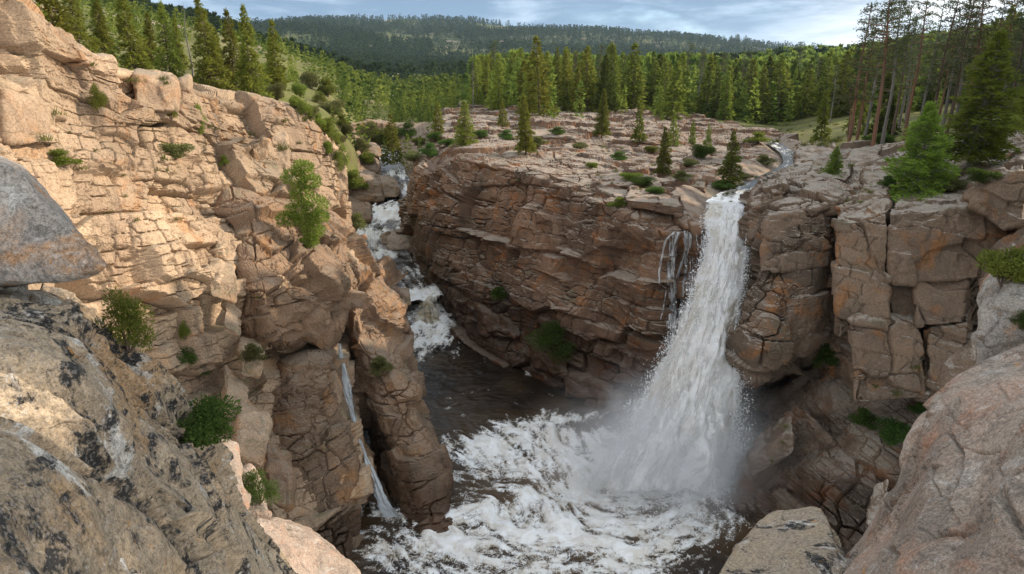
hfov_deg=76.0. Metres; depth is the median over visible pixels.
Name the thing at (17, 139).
boulder
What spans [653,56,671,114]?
conifer
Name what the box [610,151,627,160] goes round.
shrub
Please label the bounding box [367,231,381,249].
cascade
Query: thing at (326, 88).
shrub
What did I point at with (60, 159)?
shrub
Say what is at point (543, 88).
conifer
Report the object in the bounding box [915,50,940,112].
conifer
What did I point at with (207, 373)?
shrub
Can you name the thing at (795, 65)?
conifer
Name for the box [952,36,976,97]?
conifer
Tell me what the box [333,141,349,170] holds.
shrub
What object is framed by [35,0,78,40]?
pine tree
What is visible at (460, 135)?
pine tree
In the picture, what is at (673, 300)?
waterfall
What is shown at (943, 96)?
tall pine
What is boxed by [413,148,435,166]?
river rock
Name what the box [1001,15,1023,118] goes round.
tall pine
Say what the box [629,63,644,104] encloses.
conifer
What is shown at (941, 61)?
conifer
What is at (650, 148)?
shrub
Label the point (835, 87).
tall pine
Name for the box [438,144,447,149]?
rock slab
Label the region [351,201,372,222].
river rock
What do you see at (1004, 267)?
shrub
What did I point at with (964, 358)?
boulder
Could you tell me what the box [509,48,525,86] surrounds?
conifer
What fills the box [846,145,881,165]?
rock outcrop
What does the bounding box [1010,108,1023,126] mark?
pine tree
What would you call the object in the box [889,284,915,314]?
granite block
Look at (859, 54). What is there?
conifer
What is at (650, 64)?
conifer
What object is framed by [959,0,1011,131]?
tall pine
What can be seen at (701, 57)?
conifer
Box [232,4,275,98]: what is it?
pine tree
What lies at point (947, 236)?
granite block
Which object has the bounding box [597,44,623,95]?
conifer
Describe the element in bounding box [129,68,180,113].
boulder
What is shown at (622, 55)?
conifer
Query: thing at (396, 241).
river rock
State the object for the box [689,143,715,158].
shrub
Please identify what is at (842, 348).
cliff
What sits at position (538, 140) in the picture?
shrub
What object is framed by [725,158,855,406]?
cliff
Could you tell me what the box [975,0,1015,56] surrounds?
tall pine
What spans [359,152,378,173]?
river rock
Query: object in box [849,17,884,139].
tall pine
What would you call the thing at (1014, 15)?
tall pine
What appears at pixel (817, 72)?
conifer
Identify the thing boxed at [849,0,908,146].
tall pine
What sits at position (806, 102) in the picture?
conifer
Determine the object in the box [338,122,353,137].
shrub
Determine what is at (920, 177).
pine tree
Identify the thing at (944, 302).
granite block
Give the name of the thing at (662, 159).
pine tree
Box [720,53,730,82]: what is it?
conifer
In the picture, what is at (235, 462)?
boulder
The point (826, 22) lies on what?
sky
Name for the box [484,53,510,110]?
conifer
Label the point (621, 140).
rock slab
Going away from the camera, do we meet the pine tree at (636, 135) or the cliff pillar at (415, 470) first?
the cliff pillar at (415, 470)
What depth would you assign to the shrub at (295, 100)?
50.15 m
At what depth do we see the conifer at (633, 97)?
165.38 m
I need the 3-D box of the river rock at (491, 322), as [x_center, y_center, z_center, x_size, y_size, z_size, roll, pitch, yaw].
[-1.520,2.897,63.538,4.699,3.281,9.883,0,18,0]
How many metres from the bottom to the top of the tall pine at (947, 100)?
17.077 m
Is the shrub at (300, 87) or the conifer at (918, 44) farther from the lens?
the conifer at (918, 44)
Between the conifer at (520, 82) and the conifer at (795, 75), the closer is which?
the conifer at (520, 82)
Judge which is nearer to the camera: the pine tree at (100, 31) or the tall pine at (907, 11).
the pine tree at (100, 31)
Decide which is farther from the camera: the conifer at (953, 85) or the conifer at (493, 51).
the conifer at (493, 51)
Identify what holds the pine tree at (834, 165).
on the rock outcrop at (825, 176)
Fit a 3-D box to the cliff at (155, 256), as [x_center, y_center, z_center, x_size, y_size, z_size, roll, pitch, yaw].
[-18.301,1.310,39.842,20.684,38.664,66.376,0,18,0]
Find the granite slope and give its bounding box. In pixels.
[0,283,297,573]
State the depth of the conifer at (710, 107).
165.43 m
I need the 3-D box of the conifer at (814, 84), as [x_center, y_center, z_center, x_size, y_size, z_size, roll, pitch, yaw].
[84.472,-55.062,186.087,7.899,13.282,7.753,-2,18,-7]
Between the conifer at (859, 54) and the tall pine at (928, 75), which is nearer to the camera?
the tall pine at (928, 75)
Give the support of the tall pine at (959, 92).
on the terrain at (797, 125)
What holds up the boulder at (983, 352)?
on the terrain at (797, 125)
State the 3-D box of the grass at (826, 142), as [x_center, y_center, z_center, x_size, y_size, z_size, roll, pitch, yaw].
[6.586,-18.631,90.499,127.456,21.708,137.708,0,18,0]
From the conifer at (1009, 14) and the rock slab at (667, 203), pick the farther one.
the conifer at (1009, 14)
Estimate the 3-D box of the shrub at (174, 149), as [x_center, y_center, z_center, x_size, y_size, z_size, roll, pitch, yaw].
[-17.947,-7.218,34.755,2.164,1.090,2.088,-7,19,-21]
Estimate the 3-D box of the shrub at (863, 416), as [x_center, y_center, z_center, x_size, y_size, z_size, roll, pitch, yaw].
[20.571,7.636,38.397,1.809,1.250,1.505,10,20,28]
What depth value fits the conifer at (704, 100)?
175.14 m
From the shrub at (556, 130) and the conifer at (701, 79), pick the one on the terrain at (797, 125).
the conifer at (701, 79)
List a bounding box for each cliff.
[0,0,374,555]
[725,158,855,406]
[730,361,923,553]
[822,130,1023,411]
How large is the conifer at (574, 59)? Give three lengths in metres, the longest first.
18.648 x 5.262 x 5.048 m
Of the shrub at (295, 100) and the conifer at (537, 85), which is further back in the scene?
the conifer at (537, 85)
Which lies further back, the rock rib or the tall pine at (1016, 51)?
the tall pine at (1016, 51)
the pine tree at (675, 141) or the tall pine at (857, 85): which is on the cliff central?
the pine tree at (675, 141)
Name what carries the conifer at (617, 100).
on the terrain at (797, 125)
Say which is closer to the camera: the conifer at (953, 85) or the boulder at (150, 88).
the boulder at (150, 88)
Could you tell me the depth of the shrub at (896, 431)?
36.78 m
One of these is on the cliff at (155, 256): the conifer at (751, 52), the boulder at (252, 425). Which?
the boulder at (252, 425)
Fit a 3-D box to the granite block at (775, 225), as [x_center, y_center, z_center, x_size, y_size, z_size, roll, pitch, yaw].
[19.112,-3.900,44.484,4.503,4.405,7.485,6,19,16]
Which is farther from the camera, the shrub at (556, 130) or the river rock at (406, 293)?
the shrub at (556, 130)
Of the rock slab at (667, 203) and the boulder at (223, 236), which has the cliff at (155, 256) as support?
the boulder at (223, 236)
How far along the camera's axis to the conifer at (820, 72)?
216.85 m
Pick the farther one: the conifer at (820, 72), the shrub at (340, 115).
the conifer at (820, 72)
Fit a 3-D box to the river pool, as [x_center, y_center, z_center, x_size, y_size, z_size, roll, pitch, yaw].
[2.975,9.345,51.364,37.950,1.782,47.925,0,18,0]
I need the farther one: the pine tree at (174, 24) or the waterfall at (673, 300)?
the pine tree at (174, 24)
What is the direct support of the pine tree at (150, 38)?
on the terrain at (797, 125)
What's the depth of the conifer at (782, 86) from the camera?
181.81 m
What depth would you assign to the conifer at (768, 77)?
176.29 m
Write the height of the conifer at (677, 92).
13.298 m
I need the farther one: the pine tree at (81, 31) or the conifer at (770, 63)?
the conifer at (770, 63)
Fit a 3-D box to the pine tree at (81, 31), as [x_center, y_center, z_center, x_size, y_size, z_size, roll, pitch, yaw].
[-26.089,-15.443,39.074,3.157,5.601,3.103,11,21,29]
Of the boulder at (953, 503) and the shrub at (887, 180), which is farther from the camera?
the shrub at (887, 180)
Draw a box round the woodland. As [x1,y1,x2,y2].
[72,0,472,169]
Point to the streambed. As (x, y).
(421, 128)
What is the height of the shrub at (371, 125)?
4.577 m
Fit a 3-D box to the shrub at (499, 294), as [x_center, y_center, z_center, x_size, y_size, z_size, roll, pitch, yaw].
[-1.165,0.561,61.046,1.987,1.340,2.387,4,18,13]
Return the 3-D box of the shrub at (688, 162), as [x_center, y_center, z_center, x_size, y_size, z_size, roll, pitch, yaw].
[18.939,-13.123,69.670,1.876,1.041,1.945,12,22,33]
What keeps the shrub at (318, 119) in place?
on the cliff at (155, 256)
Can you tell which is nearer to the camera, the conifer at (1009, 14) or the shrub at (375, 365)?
the shrub at (375, 365)
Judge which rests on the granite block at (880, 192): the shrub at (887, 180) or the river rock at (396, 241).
the shrub at (887, 180)
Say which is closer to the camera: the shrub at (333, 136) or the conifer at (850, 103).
the shrub at (333, 136)
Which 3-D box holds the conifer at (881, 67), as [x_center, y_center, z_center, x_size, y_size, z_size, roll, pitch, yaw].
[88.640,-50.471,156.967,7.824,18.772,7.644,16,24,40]
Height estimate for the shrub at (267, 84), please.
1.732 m
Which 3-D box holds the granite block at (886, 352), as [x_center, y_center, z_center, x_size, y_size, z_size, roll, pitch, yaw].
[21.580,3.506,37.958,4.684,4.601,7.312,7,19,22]
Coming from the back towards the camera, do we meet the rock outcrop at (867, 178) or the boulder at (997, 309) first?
the rock outcrop at (867, 178)
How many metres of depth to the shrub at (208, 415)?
8.34 m
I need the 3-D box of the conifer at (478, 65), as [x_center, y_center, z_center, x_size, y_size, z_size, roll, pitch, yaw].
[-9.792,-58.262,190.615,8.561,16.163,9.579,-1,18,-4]
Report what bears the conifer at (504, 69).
on the terrain at (797, 125)
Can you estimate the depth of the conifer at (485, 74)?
185.83 m
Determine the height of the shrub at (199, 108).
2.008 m
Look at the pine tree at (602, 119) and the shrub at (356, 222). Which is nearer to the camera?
the shrub at (356, 222)
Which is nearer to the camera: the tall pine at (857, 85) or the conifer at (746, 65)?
the tall pine at (857, 85)
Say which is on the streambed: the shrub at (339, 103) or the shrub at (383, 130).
the shrub at (383, 130)
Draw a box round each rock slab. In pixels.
[85,477,136,573]
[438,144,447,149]
[473,135,519,142]
[520,130,579,140]
[553,157,616,168]
[562,143,633,155]
[591,169,661,189]
[602,135,659,146]
[620,155,679,173]
[624,185,683,217]
[657,171,707,192]
[683,152,735,165]
[747,414,794,476]
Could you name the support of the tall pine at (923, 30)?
on the terrain at (797, 125)
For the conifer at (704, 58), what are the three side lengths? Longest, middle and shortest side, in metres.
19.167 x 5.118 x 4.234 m
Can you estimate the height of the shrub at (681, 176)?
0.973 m
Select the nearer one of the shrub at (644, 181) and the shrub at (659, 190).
the shrub at (659, 190)
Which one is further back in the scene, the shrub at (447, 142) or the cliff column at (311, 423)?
the shrub at (447, 142)
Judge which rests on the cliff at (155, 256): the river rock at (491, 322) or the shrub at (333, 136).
the shrub at (333, 136)
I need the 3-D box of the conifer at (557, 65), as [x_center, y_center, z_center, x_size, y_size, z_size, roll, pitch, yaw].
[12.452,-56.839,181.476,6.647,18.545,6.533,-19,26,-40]
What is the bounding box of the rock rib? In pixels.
[137,417,215,519]
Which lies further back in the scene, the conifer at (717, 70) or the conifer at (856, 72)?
the conifer at (717, 70)
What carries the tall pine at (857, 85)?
on the terrain at (797, 125)
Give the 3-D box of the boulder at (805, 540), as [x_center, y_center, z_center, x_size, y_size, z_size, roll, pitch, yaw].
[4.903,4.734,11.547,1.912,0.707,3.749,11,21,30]
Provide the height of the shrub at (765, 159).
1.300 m
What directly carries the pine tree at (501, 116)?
on the cliff central
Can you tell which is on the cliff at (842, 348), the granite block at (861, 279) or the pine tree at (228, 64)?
the granite block at (861, 279)
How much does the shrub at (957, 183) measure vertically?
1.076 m
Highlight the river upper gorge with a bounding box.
[355,145,443,300]
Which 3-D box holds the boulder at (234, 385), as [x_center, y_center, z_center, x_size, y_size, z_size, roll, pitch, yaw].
[-13.361,5.341,31.721,1.277,1.738,4.398,-8,20,-24]
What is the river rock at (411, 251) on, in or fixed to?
in the river upper gorge
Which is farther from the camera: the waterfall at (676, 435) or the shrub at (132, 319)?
the waterfall at (676, 435)
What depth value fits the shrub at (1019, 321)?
14.25 m
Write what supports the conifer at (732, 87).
on the terrain at (797, 125)
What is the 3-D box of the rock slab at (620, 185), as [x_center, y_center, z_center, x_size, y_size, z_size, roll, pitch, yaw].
[10.555,-9.401,59.318,6.528,1.368,8.882,4,19,14]
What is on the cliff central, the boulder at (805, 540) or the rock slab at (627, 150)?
the rock slab at (627, 150)
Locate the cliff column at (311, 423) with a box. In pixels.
[271,334,376,559]
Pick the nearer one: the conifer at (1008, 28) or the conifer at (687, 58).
the conifer at (1008, 28)
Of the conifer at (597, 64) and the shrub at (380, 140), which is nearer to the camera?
the shrub at (380, 140)
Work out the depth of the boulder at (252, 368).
33.41 m
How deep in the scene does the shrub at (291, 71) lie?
157.44 m
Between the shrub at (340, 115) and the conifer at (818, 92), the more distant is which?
the conifer at (818, 92)
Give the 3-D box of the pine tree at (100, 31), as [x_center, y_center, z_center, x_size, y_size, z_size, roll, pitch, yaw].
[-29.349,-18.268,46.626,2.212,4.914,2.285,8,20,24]
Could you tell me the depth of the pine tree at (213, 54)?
52.54 m
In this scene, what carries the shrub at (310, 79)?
on the terrain at (797, 125)
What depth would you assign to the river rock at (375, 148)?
126.41 m
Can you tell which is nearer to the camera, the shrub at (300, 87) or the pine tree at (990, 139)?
the pine tree at (990, 139)
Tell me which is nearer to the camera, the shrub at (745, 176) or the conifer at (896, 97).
the shrub at (745, 176)
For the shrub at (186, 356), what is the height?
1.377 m
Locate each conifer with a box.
[263,18,290,90]
[263,40,277,84]
[380,113,406,165]
[429,102,444,134]
[465,57,478,107]
[466,58,486,103]
[466,62,485,104]
[475,54,492,104]
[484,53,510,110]
[485,54,494,89]
[486,40,502,69]
[490,58,511,106]
[499,58,515,104]
[508,55,514,81]
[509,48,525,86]
[511,59,529,101]
[514,35,559,116]
[516,60,542,112]
[531,59,544,107]
[542,51,554,93]
[549,47,562,106]
[556,50,575,111]
[561,46,574,80]
[566,66,586,112]
[567,45,599,111]
[571,50,579,77]
[572,50,578,77]
[572,51,596,108]
[587,55,617,112]
[593,44,605,80]
[595,52,601,78]
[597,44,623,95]
[606,62,622,109]
[607,42,623,108]
[618,42,651,110]
[618,51,625,81]
[620,60,631,95]
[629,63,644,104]
[642,60,663,108]
[644,51,656,98]
[644,53,665,106]
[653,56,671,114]
[657,61,690,119]
[661,61,673,108]
[673,53,697,113]
[679,42,696,82]
[690,56,720,117]
[694,50,708,102]
[694,64,706,102]
[696,48,705,75]
[699,57,723,100]
[702,72,731,119]
[714,67,736,119]
[716,70,735,119]
[719,52,729,71]
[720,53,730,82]
[732,65,744,116]
[734,58,758,117]
[739,50,750,85]
[741,61,749,84]
[744,50,755,88]
[751,63,766,111]
[751,66,774,123]
[754,53,802,121]
[754,55,780,120]
[762,61,784,116]
[762,67,774,100]
[776,67,789,116]
[782,64,790,90]
[783,69,816,120]
[790,58,801,87]
[790,67,797,85]
[793,72,801,97]
[798,69,817,112]
[799,56,816,94]
[808,89,831,142]
[809,50,834,113]
[812,49,860,118]
[814,57,823,87]
[815,50,854,114]
[815,56,825,98]
[832,55,840,71]
[840,81,860,139]
[842,76,870,134]
[852,59,862,91]
[853,48,862,74]
[854,44,880,93]
[857,67,870,107]
[865,35,890,111]
[867,71,902,138]
[868,36,920,113]
[868,65,907,128]
[883,46,919,111]
[904,30,926,123]
[911,53,941,112]
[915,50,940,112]
[917,37,934,87]
[938,30,950,56]
[938,46,946,100]
[939,30,972,102]
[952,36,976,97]
[954,62,973,109]
[955,16,999,109]
[959,14,1017,111]
[1005,2,1017,70]
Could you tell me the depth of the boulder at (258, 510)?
24.54 m
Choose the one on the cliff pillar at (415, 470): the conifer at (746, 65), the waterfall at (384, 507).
the waterfall at (384, 507)
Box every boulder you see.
[0,90,55,134]
[0,131,58,145]
[0,155,106,288]
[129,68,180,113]
[178,74,192,92]
[204,258,237,303]
[212,229,230,258]
[221,301,241,335]
[221,365,251,422]
[222,439,250,509]
[232,398,272,465]
[236,336,264,378]
[242,463,271,519]
[257,517,360,573]
[258,131,290,171]
[264,446,296,511]
[332,160,347,200]
[719,506,847,573]
[843,344,1023,573]
[866,479,888,525]
[939,341,976,389]
[971,330,1023,362]
[976,255,1023,348]
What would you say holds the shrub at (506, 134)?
on the cliff central
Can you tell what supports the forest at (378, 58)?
on the terrain at (797, 125)
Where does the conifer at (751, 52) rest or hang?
on the terrain at (797, 125)
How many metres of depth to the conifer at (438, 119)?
108.48 m
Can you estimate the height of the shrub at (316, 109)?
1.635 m
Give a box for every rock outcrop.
[792,142,842,166]
[806,159,853,183]
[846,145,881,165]
[859,170,893,187]
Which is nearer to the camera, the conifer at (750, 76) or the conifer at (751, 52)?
the conifer at (750, 76)
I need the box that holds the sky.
[151,0,1023,48]
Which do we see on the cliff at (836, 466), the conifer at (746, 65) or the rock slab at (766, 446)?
the rock slab at (766, 446)
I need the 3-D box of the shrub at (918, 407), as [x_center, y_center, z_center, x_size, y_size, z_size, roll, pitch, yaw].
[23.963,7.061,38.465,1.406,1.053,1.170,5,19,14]
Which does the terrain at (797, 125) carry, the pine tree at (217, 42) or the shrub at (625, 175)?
the pine tree at (217, 42)
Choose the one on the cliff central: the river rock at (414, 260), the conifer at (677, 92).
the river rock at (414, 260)
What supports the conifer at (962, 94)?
on the terrain at (797, 125)
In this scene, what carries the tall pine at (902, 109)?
on the terrain at (797, 125)
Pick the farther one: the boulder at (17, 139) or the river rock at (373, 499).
the river rock at (373, 499)
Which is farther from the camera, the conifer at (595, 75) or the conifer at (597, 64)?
the conifer at (597, 64)
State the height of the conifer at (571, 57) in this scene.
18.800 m
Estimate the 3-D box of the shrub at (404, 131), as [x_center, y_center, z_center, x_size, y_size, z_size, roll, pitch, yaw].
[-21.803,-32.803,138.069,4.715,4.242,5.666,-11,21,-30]
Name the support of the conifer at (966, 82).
on the terrain at (797, 125)
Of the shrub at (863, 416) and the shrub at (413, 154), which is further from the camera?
the shrub at (413, 154)
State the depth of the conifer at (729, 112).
161.82 m
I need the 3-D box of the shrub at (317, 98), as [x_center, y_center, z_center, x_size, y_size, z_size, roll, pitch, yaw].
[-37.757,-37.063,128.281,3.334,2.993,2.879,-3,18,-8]
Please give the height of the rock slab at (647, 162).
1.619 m
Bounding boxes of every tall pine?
[795,41,808,72]
[829,64,841,123]
[838,0,881,141]
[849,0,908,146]
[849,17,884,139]
[862,0,903,135]
[875,0,925,143]
[889,0,921,137]
[895,0,941,140]
[898,11,927,127]
[918,0,955,126]
[923,0,972,133]
[930,0,982,126]
[934,18,965,123]
[935,0,992,137]
[945,5,988,120]
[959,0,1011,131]
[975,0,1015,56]
[989,0,1023,121]
[998,8,1023,117]
[1000,0,1023,123]
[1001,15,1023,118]
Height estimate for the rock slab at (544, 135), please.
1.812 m
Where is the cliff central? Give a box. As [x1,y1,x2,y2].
[394,104,803,415]
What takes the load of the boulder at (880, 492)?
on the terrain at (797, 125)
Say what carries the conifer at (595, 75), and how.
on the terrain at (797, 125)
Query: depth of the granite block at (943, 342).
35.36 m
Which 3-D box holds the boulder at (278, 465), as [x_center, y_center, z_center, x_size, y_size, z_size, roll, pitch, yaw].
[-10.569,8.604,29.858,1.325,1.653,3.810,-7,19,-22]
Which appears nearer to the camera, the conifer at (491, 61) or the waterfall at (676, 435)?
the waterfall at (676, 435)
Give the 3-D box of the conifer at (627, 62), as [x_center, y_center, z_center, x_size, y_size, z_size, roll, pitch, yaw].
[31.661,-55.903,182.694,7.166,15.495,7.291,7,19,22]
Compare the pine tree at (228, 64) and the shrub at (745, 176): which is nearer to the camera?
the pine tree at (228, 64)
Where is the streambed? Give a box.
[347,119,434,303]
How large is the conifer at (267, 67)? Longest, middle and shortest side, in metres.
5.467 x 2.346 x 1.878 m
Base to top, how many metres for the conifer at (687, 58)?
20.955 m
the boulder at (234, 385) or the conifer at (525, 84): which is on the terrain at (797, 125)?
the conifer at (525, 84)
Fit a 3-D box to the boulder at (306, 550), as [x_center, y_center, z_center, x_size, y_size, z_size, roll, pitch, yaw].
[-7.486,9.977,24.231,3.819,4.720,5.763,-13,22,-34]
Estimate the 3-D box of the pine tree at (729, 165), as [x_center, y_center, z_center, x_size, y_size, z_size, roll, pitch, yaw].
[20.007,-11.498,59.897,2.840,5.638,3.728,7,19,20]
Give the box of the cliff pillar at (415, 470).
[345,256,453,532]
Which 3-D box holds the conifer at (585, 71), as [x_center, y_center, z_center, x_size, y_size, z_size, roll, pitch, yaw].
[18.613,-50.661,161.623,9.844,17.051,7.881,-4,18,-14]
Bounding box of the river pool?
[350,301,761,573]
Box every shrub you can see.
[47,148,83,166]
[85,82,108,112]
[92,287,157,353]
[159,142,194,160]
[166,110,177,120]
[176,346,197,371]
[176,393,241,450]
[178,320,190,340]
[192,366,211,378]
[194,102,207,134]
[218,155,228,165]
[238,342,266,361]
[241,466,281,504]
[256,77,270,87]
[265,82,285,100]
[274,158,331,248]
[285,65,299,81]
[288,95,302,109]
[291,82,306,96]
[296,99,313,116]
[299,71,318,88]
[300,103,319,121]
[311,90,327,103]
[314,113,326,126]
[317,77,335,97]
[317,99,346,116]
[319,117,336,134]
[323,141,332,155]
[325,125,341,142]
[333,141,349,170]
[335,133,346,146]
[336,113,348,126]
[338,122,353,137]
[348,170,368,190]
[351,212,367,230]
[353,138,371,152]
[358,153,374,163]
[362,120,383,139]
[369,355,393,376]
[370,130,392,143]
[382,125,401,139]
[396,121,416,139]
[406,150,421,161]
[411,137,425,144]
[418,142,438,156]
[425,132,441,141]
[437,138,454,145]
[472,130,488,137]
[490,286,507,299]
[497,129,512,139]
[524,320,575,362]
[532,136,548,145]
[548,127,564,134]
[572,142,588,148]
[585,162,598,167]
[607,197,627,207]
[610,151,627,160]
[619,172,643,178]
[628,176,656,185]
[643,146,658,151]
[645,186,665,193]
[671,170,693,180]
[683,158,699,166]
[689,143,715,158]
[710,180,734,189]
[739,173,753,178]
[741,131,771,143]
[757,154,777,165]
[810,343,838,368]
[847,407,878,429]
[861,133,896,143]
[874,416,911,445]
[877,175,895,186]
[905,401,925,413]
[933,178,968,192]
[964,167,1003,183]
[974,245,1023,289]
[1009,309,1023,330]
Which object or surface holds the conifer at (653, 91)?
on the terrain at (797, 125)
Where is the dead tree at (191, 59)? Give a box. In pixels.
[181,5,193,75]
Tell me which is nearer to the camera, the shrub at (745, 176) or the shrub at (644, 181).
the shrub at (644, 181)
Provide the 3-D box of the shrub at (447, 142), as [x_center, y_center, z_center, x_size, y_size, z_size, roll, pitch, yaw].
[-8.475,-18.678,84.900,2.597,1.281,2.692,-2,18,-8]
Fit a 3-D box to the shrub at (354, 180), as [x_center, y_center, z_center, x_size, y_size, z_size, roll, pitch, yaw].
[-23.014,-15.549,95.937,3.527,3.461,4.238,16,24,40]
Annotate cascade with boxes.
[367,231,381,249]
[414,292,440,324]
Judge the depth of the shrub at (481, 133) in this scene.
95.42 m
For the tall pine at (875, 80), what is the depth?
85.84 m
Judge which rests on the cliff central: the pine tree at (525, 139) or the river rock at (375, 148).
the pine tree at (525, 139)
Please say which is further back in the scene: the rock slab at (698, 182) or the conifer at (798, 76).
the conifer at (798, 76)
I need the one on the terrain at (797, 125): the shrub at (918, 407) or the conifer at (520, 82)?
the conifer at (520, 82)
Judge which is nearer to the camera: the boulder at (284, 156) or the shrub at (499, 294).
the boulder at (284, 156)
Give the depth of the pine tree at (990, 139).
41.04 m
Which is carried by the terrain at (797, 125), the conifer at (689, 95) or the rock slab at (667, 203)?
the conifer at (689, 95)
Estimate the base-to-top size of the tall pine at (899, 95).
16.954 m
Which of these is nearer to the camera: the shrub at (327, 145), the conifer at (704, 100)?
the shrub at (327, 145)
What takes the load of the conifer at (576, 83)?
on the terrain at (797, 125)
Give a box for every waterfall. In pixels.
[338,343,401,518]
[509,200,768,558]
[658,231,704,349]
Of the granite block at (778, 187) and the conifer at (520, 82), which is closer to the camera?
the granite block at (778, 187)
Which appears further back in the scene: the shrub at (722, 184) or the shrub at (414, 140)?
the shrub at (414, 140)
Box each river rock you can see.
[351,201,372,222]
[352,168,384,203]
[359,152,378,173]
[364,142,380,156]
[370,480,389,504]
[379,175,400,197]
[379,231,390,243]
[386,228,412,250]
[397,287,410,305]
[409,235,413,253]
[412,253,418,263]
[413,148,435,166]
[473,300,520,339]
[527,337,568,378]
[563,367,613,399]
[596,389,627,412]
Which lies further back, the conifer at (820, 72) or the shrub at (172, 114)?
the conifer at (820, 72)
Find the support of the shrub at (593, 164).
on the cliff central
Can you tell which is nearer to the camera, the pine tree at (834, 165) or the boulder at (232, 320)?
the boulder at (232, 320)
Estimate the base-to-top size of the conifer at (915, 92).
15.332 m
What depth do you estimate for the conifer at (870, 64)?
164.54 m
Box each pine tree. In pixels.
[32,0,49,21]
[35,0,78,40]
[60,0,109,52]
[86,0,120,61]
[106,0,156,69]
[142,12,161,65]
[151,0,187,77]
[170,14,189,69]
[186,0,237,90]
[210,27,222,65]
[219,7,246,90]
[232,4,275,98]
[449,100,478,147]
[496,100,508,127]
[513,94,538,154]
[593,88,612,137]
[630,101,647,142]
[650,126,672,174]
[666,111,681,146]
[688,121,697,143]
[702,124,712,146]
[714,130,744,189]
[817,146,845,177]
[870,101,961,201]
[920,27,1023,171]
[989,74,1023,130]
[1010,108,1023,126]
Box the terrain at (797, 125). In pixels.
[33,0,1019,185]
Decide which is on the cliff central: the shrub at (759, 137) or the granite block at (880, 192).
the shrub at (759, 137)
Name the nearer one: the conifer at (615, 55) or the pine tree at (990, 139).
the pine tree at (990, 139)
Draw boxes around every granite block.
[747,174,789,240]
[759,202,833,272]
[831,198,892,337]
[843,179,890,205]
[847,312,929,402]
[886,190,1009,286]
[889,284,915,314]
[911,277,971,327]
[922,308,974,396]
[962,154,1023,230]
[979,227,1023,287]
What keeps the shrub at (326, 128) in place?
on the cliff at (155, 256)
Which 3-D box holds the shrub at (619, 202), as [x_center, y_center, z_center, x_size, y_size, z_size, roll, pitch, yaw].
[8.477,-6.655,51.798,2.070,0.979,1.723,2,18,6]
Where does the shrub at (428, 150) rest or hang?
on the cliff central
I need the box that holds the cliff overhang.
[212,186,380,350]
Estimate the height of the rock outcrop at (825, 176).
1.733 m
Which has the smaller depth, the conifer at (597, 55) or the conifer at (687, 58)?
the conifer at (687, 58)
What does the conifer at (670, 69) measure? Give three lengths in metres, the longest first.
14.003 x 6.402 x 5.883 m
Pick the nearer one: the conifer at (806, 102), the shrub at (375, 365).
the shrub at (375, 365)
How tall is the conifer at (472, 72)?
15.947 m
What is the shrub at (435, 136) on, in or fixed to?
on the cliff central
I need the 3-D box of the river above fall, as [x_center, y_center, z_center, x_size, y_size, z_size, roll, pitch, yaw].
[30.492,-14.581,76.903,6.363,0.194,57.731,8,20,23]
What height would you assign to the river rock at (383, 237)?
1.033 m
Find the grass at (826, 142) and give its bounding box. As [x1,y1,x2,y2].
[36,62,920,461]
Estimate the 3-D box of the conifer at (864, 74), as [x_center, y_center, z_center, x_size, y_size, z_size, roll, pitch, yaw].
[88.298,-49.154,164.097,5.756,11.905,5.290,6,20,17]
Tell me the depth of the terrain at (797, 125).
177.69 m
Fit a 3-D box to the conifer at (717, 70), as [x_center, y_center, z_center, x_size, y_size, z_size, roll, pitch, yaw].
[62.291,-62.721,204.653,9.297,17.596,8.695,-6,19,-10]
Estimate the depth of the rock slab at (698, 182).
58.10 m
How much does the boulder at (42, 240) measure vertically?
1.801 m
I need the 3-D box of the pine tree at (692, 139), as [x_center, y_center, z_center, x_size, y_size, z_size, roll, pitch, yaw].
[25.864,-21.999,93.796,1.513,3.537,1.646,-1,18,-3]
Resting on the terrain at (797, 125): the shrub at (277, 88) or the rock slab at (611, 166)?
the shrub at (277, 88)
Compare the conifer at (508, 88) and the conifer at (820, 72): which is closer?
the conifer at (508, 88)
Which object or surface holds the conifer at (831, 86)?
on the terrain at (797, 125)
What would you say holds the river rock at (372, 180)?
on the streambed
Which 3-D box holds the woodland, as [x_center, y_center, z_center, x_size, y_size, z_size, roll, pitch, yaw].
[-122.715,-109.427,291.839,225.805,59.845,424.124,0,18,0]
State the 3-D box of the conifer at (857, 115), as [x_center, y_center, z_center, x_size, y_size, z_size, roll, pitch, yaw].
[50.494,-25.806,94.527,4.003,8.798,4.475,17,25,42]
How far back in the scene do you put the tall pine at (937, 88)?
71.01 m
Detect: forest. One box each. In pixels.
[90,0,865,83]
[458,19,1003,125]
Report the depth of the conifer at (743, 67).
216.93 m
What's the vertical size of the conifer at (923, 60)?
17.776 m
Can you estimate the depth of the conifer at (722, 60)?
221.73 m
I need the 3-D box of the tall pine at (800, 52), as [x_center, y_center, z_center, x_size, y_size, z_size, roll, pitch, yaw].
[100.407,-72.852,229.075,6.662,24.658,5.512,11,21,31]
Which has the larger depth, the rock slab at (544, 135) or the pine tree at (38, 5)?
the rock slab at (544, 135)
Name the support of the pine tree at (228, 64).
on the terrain at (797, 125)
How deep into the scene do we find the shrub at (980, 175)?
34.70 m
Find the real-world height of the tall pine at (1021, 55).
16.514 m
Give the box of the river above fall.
[706,140,793,202]
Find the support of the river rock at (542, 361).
on the cliff central
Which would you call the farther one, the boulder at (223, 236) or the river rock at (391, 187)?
the river rock at (391, 187)
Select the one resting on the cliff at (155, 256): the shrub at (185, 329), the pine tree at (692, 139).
the shrub at (185, 329)
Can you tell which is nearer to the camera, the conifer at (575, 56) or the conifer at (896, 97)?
the conifer at (896, 97)
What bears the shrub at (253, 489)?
on the boulder at (258, 510)
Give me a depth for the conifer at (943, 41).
177.70 m

